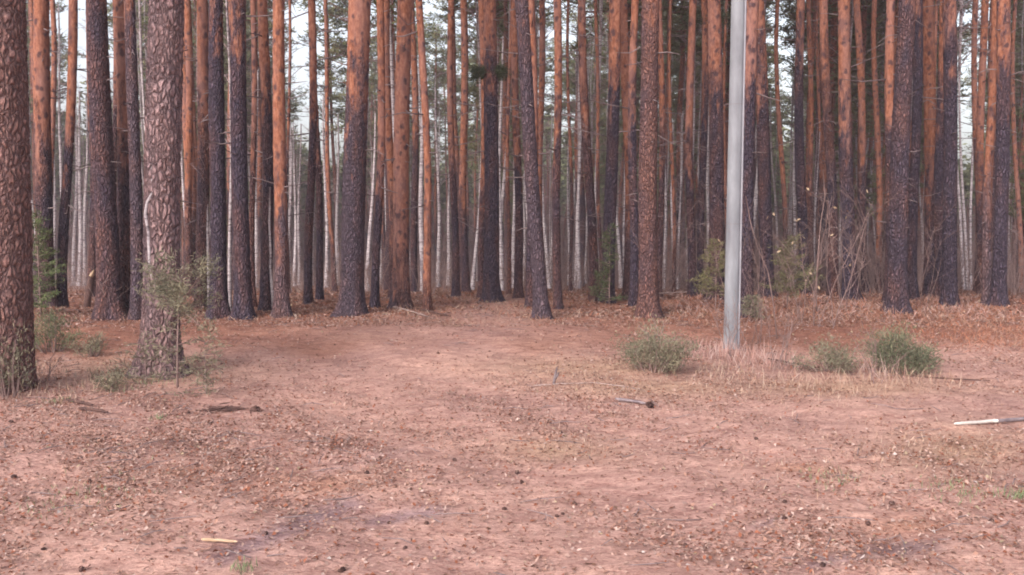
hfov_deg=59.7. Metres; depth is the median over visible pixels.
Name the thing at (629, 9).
pine tree
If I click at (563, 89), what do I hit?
pine tree
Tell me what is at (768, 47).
pine tree
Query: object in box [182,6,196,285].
pine tree
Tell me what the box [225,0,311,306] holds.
pine tree
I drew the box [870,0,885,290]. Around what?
pine tree
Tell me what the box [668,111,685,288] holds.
birch tree
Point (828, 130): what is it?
pine tree
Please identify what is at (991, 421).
stick
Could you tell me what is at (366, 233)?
pine tree
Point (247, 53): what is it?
pine tree
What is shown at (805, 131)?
birch tree
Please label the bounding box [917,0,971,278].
pine tree
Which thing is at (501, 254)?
birch tree
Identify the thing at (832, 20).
pine tree
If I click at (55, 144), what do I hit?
pine tree
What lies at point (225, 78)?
pine tree
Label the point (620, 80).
pine tree
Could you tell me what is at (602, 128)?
pine tree
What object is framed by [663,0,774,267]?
pine tree
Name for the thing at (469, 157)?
pine tree
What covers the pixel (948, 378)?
dead branch
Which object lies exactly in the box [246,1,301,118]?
pine tree
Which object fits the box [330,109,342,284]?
birch tree
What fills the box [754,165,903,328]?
bare shrub
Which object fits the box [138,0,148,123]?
birch tree
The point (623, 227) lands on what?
birch tree
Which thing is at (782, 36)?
pine tree
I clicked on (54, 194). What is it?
birch tree
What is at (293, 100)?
pine tree
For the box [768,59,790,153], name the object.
pine tree
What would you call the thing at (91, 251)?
pine tree
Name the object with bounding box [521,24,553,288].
birch tree
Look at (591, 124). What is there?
birch tree
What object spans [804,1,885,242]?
pine tree
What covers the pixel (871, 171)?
birch tree
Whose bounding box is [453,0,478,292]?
pine tree
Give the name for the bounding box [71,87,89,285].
birch tree
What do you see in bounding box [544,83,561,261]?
birch tree
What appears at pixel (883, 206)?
young pine
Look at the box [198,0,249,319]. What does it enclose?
pine tree
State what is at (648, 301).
pine tree
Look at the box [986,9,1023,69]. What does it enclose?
pine tree
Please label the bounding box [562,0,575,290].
pine tree
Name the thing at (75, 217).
birch tree
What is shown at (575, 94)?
pine tree
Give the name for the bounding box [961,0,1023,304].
pine tree
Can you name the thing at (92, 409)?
stick
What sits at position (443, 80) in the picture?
pine tree
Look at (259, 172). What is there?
pine tree
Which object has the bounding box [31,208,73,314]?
young spruce
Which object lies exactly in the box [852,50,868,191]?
birch tree
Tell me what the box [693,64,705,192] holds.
birch tree
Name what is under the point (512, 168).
pine tree
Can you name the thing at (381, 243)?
birch tree
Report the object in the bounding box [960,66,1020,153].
pine tree
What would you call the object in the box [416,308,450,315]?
dead branch
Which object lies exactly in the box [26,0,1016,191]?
sky
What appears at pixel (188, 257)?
bare shrub
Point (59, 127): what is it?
birch tree
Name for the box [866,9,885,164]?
birch tree
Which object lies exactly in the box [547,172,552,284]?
birch tree
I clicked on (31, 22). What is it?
pine tree
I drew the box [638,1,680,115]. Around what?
pine tree
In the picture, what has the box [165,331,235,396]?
young spruce
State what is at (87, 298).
broken snag
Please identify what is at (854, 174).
pine tree
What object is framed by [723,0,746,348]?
utility pole
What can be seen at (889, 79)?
pine tree
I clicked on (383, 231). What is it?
pine tree
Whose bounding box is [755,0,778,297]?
pine tree
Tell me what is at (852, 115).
pine tree
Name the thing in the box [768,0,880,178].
young pine
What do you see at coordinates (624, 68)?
pine tree
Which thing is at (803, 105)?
pine tree
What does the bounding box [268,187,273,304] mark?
birch sapling
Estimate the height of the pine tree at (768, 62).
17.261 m
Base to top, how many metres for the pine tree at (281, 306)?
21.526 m
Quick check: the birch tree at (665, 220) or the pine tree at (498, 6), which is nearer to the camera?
the birch tree at (665, 220)
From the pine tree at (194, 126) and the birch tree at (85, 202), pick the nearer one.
the pine tree at (194, 126)
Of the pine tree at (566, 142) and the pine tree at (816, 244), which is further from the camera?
the pine tree at (566, 142)
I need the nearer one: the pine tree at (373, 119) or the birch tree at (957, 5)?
the birch tree at (957, 5)
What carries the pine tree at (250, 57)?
on the ground at (340, 343)
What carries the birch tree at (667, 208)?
on the ground at (340, 343)
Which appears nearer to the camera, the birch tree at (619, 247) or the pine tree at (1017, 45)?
the birch tree at (619, 247)
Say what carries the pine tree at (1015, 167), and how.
on the ground at (340, 343)
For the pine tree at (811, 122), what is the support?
on the ground at (340, 343)
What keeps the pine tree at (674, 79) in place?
on the ground at (340, 343)
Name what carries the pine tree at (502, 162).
on the ground at (340, 343)
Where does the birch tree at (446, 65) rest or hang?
on the ground at (340, 343)
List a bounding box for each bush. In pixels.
[34,302,85,352]
[603,313,707,375]
[781,332,876,374]
[851,320,955,375]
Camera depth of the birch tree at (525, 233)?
35.27 m
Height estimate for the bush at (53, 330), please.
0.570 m
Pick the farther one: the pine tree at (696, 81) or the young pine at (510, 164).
the pine tree at (696, 81)
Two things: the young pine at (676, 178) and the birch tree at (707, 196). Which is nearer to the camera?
the birch tree at (707, 196)
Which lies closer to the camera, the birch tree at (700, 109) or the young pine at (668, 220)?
the birch tree at (700, 109)
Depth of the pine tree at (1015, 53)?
45.99 m
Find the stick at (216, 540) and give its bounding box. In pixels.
[201,538,236,542]
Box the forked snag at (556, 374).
[552,367,558,383]
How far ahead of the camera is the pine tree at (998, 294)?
13.48 m
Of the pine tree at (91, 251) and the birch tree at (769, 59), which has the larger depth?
the birch tree at (769, 59)
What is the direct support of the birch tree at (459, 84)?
on the ground at (340, 343)
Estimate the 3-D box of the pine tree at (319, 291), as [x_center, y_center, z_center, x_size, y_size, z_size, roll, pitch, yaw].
[-3.439,-10.034,13.726,5.660,21.136,5.992,-2,6,-15]
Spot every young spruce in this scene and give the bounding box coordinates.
[0,318,37,399]
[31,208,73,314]
[67,331,109,357]
[87,364,131,392]
[100,331,187,383]
[130,247,223,387]
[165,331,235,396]
[581,222,627,304]
[686,238,725,310]
[740,294,765,320]
[759,232,825,305]
[1008,137,1023,222]
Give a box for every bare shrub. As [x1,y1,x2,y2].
[35,352,66,382]
[63,230,129,317]
[180,178,209,311]
[623,198,703,306]
[639,320,682,371]
[689,174,793,343]
[699,283,776,355]
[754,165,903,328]
[757,296,799,369]
[777,225,832,322]
[793,190,888,311]
[846,317,906,383]
[918,204,963,305]
[1008,185,1023,293]
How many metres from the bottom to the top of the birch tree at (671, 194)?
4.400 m
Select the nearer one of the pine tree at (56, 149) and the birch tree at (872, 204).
the birch tree at (872, 204)
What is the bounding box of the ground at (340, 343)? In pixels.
[0,237,1023,574]
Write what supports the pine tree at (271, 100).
on the ground at (340, 343)
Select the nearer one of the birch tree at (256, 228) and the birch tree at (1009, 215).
the birch tree at (256, 228)
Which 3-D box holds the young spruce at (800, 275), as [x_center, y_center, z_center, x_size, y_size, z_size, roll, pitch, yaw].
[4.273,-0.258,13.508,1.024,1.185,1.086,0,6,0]
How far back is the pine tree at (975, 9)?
19.34 m
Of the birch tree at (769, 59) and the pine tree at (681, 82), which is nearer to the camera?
the birch tree at (769, 59)
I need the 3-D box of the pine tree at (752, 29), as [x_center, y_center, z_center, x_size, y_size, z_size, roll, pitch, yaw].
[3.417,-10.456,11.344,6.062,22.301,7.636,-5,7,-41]
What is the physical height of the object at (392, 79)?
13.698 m
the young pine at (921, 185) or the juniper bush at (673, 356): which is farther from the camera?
the young pine at (921, 185)
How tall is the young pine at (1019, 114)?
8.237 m
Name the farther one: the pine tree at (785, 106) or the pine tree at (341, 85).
the pine tree at (785, 106)
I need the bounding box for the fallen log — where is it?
[615,398,645,403]
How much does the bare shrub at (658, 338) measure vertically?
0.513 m
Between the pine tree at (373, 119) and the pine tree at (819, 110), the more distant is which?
the pine tree at (373, 119)
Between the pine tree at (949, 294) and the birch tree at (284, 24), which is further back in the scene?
the birch tree at (284, 24)
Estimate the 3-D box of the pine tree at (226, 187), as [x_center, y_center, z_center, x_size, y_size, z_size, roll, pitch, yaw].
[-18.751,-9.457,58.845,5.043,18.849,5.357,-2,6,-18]
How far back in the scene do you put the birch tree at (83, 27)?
40.12 m
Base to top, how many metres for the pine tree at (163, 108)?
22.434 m
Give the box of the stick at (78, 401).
[67,399,92,404]
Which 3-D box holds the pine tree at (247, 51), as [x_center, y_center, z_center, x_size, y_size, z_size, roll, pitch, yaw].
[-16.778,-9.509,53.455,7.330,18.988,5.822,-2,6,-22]
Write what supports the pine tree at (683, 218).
on the ground at (340, 343)
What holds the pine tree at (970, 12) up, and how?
on the ground at (340, 343)
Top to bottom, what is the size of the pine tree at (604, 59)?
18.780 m
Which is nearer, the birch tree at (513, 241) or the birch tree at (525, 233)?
the birch tree at (513, 241)
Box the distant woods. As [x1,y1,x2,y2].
[31,80,1010,280]
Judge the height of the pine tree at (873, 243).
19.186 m
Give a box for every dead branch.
[393,306,428,316]
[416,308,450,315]
[533,382,628,386]
[768,358,818,367]
[906,375,989,380]
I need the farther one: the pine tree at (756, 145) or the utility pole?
the pine tree at (756, 145)
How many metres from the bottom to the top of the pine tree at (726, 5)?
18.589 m
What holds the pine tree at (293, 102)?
on the ground at (340, 343)
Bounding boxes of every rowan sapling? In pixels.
[745,196,777,338]
[816,169,824,310]
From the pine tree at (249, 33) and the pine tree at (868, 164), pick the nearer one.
the pine tree at (868, 164)
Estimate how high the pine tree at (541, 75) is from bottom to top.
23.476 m
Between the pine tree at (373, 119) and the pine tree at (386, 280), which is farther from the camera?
the pine tree at (373, 119)
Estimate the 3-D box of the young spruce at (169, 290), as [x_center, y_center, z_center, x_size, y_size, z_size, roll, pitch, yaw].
[-2.819,0.266,7.559,0.748,1.269,1.112,-2,6,-20]
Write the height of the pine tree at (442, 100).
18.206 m
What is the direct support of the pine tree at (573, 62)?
on the ground at (340, 343)
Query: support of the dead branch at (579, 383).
on the ground at (340, 343)
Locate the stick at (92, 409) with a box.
[79,407,107,412]
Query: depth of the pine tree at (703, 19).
17.87 m
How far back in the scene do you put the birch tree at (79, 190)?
34.14 m
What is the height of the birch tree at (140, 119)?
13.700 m
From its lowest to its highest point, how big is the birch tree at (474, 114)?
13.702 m
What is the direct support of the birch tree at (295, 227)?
on the ground at (340, 343)
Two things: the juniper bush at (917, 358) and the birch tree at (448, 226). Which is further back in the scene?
the birch tree at (448, 226)
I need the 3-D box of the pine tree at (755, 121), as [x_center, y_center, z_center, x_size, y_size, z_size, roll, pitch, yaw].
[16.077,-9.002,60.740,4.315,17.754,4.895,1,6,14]
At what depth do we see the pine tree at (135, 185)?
11.98 m
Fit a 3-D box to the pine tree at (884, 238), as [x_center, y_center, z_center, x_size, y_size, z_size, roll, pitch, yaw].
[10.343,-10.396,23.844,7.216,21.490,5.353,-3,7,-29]
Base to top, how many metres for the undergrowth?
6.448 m
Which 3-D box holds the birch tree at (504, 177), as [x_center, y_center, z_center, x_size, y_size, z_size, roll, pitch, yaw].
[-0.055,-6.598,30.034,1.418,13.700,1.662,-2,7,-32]
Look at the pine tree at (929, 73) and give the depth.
15.24 m
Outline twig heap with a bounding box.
[196,402,247,412]
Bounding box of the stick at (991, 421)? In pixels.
[954,417,1023,424]
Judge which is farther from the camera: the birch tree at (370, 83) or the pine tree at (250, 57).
the pine tree at (250, 57)
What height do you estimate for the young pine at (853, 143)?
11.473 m
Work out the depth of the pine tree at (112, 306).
11.99 m
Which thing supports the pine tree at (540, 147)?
on the ground at (340, 343)
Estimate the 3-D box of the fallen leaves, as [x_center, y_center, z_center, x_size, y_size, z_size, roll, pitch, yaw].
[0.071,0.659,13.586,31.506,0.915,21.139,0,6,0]
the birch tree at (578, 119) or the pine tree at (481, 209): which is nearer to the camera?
the pine tree at (481, 209)
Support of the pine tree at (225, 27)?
on the ground at (340, 343)
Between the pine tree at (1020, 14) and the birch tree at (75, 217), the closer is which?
the birch tree at (75, 217)
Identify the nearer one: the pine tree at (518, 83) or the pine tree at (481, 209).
the pine tree at (481, 209)
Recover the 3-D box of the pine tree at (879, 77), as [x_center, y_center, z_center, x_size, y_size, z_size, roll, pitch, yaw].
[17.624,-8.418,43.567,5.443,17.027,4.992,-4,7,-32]
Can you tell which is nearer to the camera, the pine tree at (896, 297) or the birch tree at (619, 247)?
the pine tree at (896, 297)
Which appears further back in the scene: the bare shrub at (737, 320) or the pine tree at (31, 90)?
the pine tree at (31, 90)
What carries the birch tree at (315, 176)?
on the ground at (340, 343)
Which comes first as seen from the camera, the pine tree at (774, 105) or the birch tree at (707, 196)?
the birch tree at (707, 196)
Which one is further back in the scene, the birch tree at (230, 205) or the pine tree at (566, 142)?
the pine tree at (566, 142)
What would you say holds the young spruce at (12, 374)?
on the ground at (340, 343)
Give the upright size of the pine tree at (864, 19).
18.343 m
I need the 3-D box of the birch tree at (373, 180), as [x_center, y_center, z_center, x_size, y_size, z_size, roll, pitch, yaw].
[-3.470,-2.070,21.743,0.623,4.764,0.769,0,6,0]
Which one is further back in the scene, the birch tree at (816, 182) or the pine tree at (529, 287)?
the birch tree at (816, 182)
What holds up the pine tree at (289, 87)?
on the ground at (340, 343)
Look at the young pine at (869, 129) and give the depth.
31.47 m
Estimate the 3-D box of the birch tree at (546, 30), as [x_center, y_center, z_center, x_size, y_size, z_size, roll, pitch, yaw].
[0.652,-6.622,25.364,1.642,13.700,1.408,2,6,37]
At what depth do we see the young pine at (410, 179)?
54.45 m
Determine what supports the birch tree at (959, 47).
on the ground at (340, 343)
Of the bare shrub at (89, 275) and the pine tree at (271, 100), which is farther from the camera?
the pine tree at (271, 100)
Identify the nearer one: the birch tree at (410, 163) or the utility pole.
the utility pole
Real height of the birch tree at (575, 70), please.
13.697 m
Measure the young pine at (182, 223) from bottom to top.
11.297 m
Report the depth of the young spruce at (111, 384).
7.55 m
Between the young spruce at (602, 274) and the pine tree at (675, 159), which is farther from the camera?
the pine tree at (675, 159)
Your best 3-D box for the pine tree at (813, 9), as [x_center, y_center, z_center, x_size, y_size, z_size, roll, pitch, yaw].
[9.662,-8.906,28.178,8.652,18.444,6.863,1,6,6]
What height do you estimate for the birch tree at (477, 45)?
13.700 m
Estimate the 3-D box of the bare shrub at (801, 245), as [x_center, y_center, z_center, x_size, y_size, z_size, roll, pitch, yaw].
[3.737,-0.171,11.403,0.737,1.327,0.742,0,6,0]
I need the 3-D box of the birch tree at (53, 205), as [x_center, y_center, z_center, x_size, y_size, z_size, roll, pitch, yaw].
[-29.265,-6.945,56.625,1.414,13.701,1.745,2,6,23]
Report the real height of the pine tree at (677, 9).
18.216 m
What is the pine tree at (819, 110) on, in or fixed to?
on the ground at (340, 343)
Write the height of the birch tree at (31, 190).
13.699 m
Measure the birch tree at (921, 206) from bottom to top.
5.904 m
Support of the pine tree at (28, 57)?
on the ground at (340, 343)
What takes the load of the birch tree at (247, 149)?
on the ground at (340, 343)
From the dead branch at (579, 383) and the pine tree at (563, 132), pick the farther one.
the pine tree at (563, 132)
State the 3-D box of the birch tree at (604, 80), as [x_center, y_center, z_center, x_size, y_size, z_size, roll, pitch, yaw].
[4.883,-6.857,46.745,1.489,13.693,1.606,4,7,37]
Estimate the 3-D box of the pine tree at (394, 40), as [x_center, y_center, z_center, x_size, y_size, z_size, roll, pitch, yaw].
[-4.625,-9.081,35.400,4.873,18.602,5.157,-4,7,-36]
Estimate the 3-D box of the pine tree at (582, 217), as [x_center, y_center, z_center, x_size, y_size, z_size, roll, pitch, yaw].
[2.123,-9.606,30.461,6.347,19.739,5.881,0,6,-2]
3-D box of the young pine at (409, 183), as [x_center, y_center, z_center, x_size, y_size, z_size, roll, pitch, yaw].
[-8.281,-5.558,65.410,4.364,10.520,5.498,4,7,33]
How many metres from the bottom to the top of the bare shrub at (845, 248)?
1.809 m
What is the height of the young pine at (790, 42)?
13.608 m
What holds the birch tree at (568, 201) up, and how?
on the ground at (340, 343)
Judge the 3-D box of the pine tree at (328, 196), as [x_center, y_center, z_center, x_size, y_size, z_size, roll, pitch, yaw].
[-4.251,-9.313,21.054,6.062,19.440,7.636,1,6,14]
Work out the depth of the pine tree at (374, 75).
55.18 m
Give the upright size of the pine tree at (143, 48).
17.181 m
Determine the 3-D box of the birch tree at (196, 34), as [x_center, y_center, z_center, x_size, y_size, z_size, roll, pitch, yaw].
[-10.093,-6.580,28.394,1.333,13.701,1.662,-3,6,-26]
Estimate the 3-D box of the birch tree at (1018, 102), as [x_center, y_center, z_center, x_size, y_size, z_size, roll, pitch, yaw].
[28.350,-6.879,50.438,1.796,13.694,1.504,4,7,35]
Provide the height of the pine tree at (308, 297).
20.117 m
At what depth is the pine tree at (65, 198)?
13.47 m
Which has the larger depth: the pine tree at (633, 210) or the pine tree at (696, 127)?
the pine tree at (696, 127)
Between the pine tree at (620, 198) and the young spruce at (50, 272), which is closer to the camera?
the young spruce at (50, 272)
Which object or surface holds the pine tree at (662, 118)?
on the ground at (340, 343)
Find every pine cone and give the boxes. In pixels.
[250,405,260,411]
[645,401,653,407]
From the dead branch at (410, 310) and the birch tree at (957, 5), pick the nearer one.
the dead branch at (410, 310)
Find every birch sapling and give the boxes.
[144,176,151,276]
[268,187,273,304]
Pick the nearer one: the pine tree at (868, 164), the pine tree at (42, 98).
the pine tree at (42, 98)
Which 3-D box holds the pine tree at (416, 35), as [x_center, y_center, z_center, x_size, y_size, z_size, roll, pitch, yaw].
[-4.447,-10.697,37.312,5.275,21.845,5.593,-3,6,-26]
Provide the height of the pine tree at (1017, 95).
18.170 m
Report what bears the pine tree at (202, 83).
on the ground at (340, 343)
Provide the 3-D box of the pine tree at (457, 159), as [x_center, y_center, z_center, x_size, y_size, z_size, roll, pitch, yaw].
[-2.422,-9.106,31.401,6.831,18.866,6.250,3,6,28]
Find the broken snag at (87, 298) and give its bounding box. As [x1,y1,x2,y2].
[83,270,95,306]
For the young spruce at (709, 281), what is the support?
on the ground at (340, 343)
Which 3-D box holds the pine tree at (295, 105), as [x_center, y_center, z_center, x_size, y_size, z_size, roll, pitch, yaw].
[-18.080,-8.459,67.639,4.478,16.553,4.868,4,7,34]
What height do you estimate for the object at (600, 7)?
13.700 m
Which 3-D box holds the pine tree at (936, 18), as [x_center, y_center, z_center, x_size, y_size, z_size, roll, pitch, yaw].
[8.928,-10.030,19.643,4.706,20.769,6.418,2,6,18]
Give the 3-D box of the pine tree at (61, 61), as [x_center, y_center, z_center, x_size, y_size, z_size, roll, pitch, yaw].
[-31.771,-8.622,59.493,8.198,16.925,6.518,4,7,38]
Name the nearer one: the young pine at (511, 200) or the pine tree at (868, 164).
the pine tree at (868, 164)
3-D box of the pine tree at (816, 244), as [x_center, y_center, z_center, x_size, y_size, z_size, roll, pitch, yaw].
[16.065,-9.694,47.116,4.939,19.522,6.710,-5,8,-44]
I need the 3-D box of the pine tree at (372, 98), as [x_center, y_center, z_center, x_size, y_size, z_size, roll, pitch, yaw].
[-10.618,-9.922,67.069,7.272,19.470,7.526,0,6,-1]
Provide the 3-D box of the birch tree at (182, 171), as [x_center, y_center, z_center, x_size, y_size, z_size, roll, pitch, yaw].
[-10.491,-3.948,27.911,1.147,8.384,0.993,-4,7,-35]
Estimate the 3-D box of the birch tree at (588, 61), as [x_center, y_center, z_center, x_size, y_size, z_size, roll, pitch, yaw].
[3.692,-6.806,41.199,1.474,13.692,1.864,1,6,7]
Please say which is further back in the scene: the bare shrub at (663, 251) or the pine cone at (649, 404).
the bare shrub at (663, 251)
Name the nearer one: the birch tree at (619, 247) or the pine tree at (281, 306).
the pine tree at (281, 306)
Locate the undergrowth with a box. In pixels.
[33,178,1023,295]
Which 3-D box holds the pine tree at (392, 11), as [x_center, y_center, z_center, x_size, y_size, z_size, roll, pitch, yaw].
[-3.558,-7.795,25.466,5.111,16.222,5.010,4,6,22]
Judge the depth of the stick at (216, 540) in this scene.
4.11 m
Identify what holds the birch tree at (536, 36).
on the ground at (340, 343)
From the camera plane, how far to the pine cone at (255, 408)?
6.74 m
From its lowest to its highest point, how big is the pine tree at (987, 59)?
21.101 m
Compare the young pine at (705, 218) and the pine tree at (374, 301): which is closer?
the pine tree at (374, 301)
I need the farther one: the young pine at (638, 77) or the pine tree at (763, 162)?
the young pine at (638, 77)
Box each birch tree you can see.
[28,35,35,232]
[28,93,34,274]
[50,2,67,237]
[50,75,62,277]
[53,152,58,267]
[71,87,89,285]
[71,102,83,285]
[72,85,88,285]
[78,14,85,124]
[108,0,147,190]
[135,2,145,151]
[135,3,145,191]
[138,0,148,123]
[181,134,183,212]
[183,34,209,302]
[191,0,197,105]
[223,0,252,309]
[246,66,262,287]
[246,70,250,195]
[256,1,293,80]
[285,0,306,248]
[286,114,299,284]
[289,120,305,285]
[292,116,305,284]
[295,34,332,284]
[319,88,337,287]
[329,4,376,152]
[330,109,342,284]
[365,107,376,290]
[369,15,381,281]
[370,148,385,254]
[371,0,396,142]
[409,86,411,277]
[410,0,439,290]
[430,68,448,286]
[437,2,472,121]
[441,154,451,284]
[442,22,467,151]
[454,0,505,122]
[467,94,479,280]
[467,130,480,289]
[496,0,518,273]
[496,31,511,290]
[501,3,553,220]
[502,62,523,287]
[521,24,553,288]
[522,174,526,280]
[535,0,562,148]
[536,0,552,89]
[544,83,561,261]
[547,6,608,286]
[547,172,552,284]
[561,146,574,284]
[562,9,592,232]
[562,43,591,288]
[563,7,595,282]
[584,0,606,283]
[585,39,605,210]
[589,3,608,262]
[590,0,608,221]
[593,31,608,143]
[601,159,622,287]
[618,158,624,276]
[629,1,664,69]
[657,77,665,177]
[657,109,676,288]
[658,16,679,227]
[666,115,673,258]
[666,119,685,290]
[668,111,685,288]
[670,6,697,279]
[679,15,701,283]
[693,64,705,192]
[697,1,730,270]
[705,164,709,257]
[753,0,782,246]
[755,4,784,173]
[770,81,785,269]
[772,0,805,236]
[781,4,806,279]
[784,79,806,281]
[786,78,805,251]
[803,98,806,163]
[807,127,824,273]
[818,0,853,284]
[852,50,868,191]
[855,20,884,251]
[866,8,885,158]
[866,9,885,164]
[870,158,876,253]
[918,155,924,276]
[934,0,1022,289]
[936,1,971,92]
[957,0,979,57]
[1007,145,1012,276]
[1011,3,1023,239]
[1011,57,1020,180]
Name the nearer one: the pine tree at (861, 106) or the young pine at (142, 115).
the pine tree at (861, 106)
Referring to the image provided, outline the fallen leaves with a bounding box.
[0,287,1023,574]
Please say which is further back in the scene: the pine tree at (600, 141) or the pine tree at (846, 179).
the pine tree at (600, 141)
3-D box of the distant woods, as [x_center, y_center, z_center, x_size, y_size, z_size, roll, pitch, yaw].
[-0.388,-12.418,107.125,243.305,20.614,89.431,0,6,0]
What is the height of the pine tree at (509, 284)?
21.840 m
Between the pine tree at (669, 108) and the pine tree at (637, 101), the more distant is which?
the pine tree at (637, 101)
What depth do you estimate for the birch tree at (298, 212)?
35.15 m
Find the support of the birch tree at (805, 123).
on the ground at (340, 343)
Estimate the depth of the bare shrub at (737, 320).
9.10 m
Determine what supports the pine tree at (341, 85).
on the ground at (340, 343)
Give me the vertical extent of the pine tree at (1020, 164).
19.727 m
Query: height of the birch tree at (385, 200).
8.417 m
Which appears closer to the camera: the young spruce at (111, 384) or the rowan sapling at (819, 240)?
the young spruce at (111, 384)
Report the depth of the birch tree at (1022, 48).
38.96 m
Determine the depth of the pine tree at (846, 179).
15.25 m
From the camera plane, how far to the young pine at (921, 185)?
35.04 m
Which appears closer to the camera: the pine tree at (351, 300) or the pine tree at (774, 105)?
the pine tree at (351, 300)
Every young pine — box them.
[138,56,196,172]
[140,24,258,193]
[180,63,196,263]
[209,157,249,253]
[225,57,301,223]
[366,148,419,226]
[367,106,432,205]
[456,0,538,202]
[460,1,552,227]
[467,154,512,230]
[501,141,525,236]
[553,77,623,234]
[600,128,638,267]
[601,46,700,181]
[637,122,697,275]
[658,114,699,250]
[685,193,706,247]
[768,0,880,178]
[779,0,884,284]
[829,0,938,226]
[834,91,883,228]
[851,14,969,194]
[868,134,885,245]
[920,103,936,223]
[957,58,1023,258]
[964,135,1012,242]
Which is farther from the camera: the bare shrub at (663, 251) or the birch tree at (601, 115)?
the birch tree at (601, 115)
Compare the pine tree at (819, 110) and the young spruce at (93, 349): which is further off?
the pine tree at (819, 110)
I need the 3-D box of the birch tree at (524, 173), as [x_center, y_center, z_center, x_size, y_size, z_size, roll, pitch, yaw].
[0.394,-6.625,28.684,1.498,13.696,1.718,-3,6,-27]
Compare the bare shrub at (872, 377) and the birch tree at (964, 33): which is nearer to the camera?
the bare shrub at (872, 377)
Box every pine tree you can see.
[0,0,38,395]
[26,0,50,154]
[26,0,84,212]
[26,3,67,152]
[26,10,80,276]
[27,0,65,307]
[27,34,85,188]
[29,0,80,238]
[30,115,64,194]
[50,73,81,178]
[51,0,116,307]
[63,21,116,296]
[84,0,127,320]
[89,0,145,208]
[103,0,143,320]
[107,0,147,113]
[107,0,227,126]
[107,1,225,122]
[111,2,193,127]
[113,0,143,311]
[125,0,201,379]
[135,0,195,281]
[137,0,248,247]
[147,0,250,154]
[180,0,197,296]
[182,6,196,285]
[183,34,197,183]
[184,0,223,307]
[192,1,272,110]
[195,2,227,277]
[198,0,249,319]
[207,0,273,320]
[223,0,272,289]
[223,0,297,227]
[223,2,271,128]
[223,4,272,108]
[223,17,308,161]
[225,0,287,283]
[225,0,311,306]
[246,0,286,282]
[246,0,313,311]
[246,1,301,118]
[247,80,307,172]
[251,0,306,318]
[253,0,347,304]
[258,0,308,293]
[272,75,305,254]
[273,15,346,300]
[285,63,301,134]
[293,0,341,291]
[295,0,395,131]
[297,0,376,279]
[321,30,410,245]
[329,84,377,251]
[330,0,383,317]
[341,0,414,307]
[341,9,446,281]
[343,0,436,296]
[366,55,377,194]
[370,0,415,173]
[370,0,415,289]
[371,0,396,93]
[373,70,385,286]
[380,0,440,310]
[382,0,420,308]
[386,0,441,291]
[394,0,431,197]
[394,19,472,281]
[415,0,480,296]
[418,65,473,230]
[423,0,501,265]
[430,42,480,236]
[441,0,538,286]
[443,0,476,285]
[444,0,513,297]
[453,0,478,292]
[460,0,573,186]
[461,0,512,302]
[470,0,508,149]
[471,47,553,206]
[479,0,568,307]
[498,0,550,293]
[498,6,522,252]
[499,0,544,298]
[499,0,566,197]
[500,6,553,291]
[502,0,553,318]
[509,83,544,279]
[520,8,576,144]
[536,0,574,246]
[538,0,626,301]
[539,0,610,309]
[545,61,605,171]
[546,4,607,281]
[547,66,621,186]
[550,0,609,285]
[552,42,606,149]
[561,5,620,272]
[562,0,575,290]
[563,0,620,286]
[563,78,605,236]
[571,0,640,282]
[583,0,672,305]
[586,0,627,303]
[586,0,682,299]
[589,31,666,217]
[590,63,639,280]
[592,8,640,135]
[597,0,673,187]
[602,0,675,274]
[616,0,676,319]
[636,3,678,229]
[637,0,700,291]
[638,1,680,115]
[657,0,692,297]
[657,0,700,285]
[657,0,709,296]
[657,3,701,281]
[662,0,722,283]
[662,0,724,266]
[662,0,727,189]
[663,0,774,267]
[663,3,773,222]
[664,4,701,235]
[664,42,699,221]
[672,0,730,294]
[676,0,730,191]
[679,1,774,108]
[693,0,728,299]
[694,0,755,283]
[726,7,790,128]
[727,0,774,25]
[729,0,785,284]
[740,0,780,318]
[754,0,819,294]
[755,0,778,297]
[755,41,783,244]
[755,57,790,161]
[757,67,793,234]
[766,1,837,228]
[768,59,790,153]
[769,0,817,290]
[771,76,815,232]
[773,0,885,286]
[776,0,825,290]
[781,2,837,227]
[784,18,853,264]
[785,0,855,287]
[791,0,837,200]
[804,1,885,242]
[806,2,884,281]
[806,24,837,242]
[806,37,884,228]
[811,0,875,297]
[818,0,864,299]
[835,0,885,279]
[839,0,884,293]
[842,0,932,301]
[853,5,884,230]
[853,38,884,282]
[861,0,883,236]
[866,0,974,299]
[867,0,897,227]
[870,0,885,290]
[871,0,911,286]
[878,0,920,313]
[879,0,987,128]
[910,0,990,297]
[911,0,942,298]
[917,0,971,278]
[921,13,979,142]
[923,0,972,102]
[935,0,962,307]
[957,0,1011,293]
[957,0,1014,291]
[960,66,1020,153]
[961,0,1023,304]
[962,0,1016,98]
[962,0,1023,110]
[963,0,1023,201]
[971,0,1023,253]
[976,0,1020,306]
[977,3,1023,137]
[984,8,1023,221]
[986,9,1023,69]
[1009,0,1023,291]
[1011,0,1023,56]
[1011,11,1023,285]
[1015,2,1023,287]
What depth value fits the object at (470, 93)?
39.29 m
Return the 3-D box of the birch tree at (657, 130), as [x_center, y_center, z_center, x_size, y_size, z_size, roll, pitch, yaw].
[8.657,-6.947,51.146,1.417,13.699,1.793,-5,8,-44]
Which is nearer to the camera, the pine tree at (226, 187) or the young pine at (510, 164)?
the young pine at (510, 164)
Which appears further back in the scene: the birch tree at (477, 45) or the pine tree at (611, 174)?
the birch tree at (477, 45)
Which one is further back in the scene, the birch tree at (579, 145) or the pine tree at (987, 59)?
the pine tree at (987, 59)

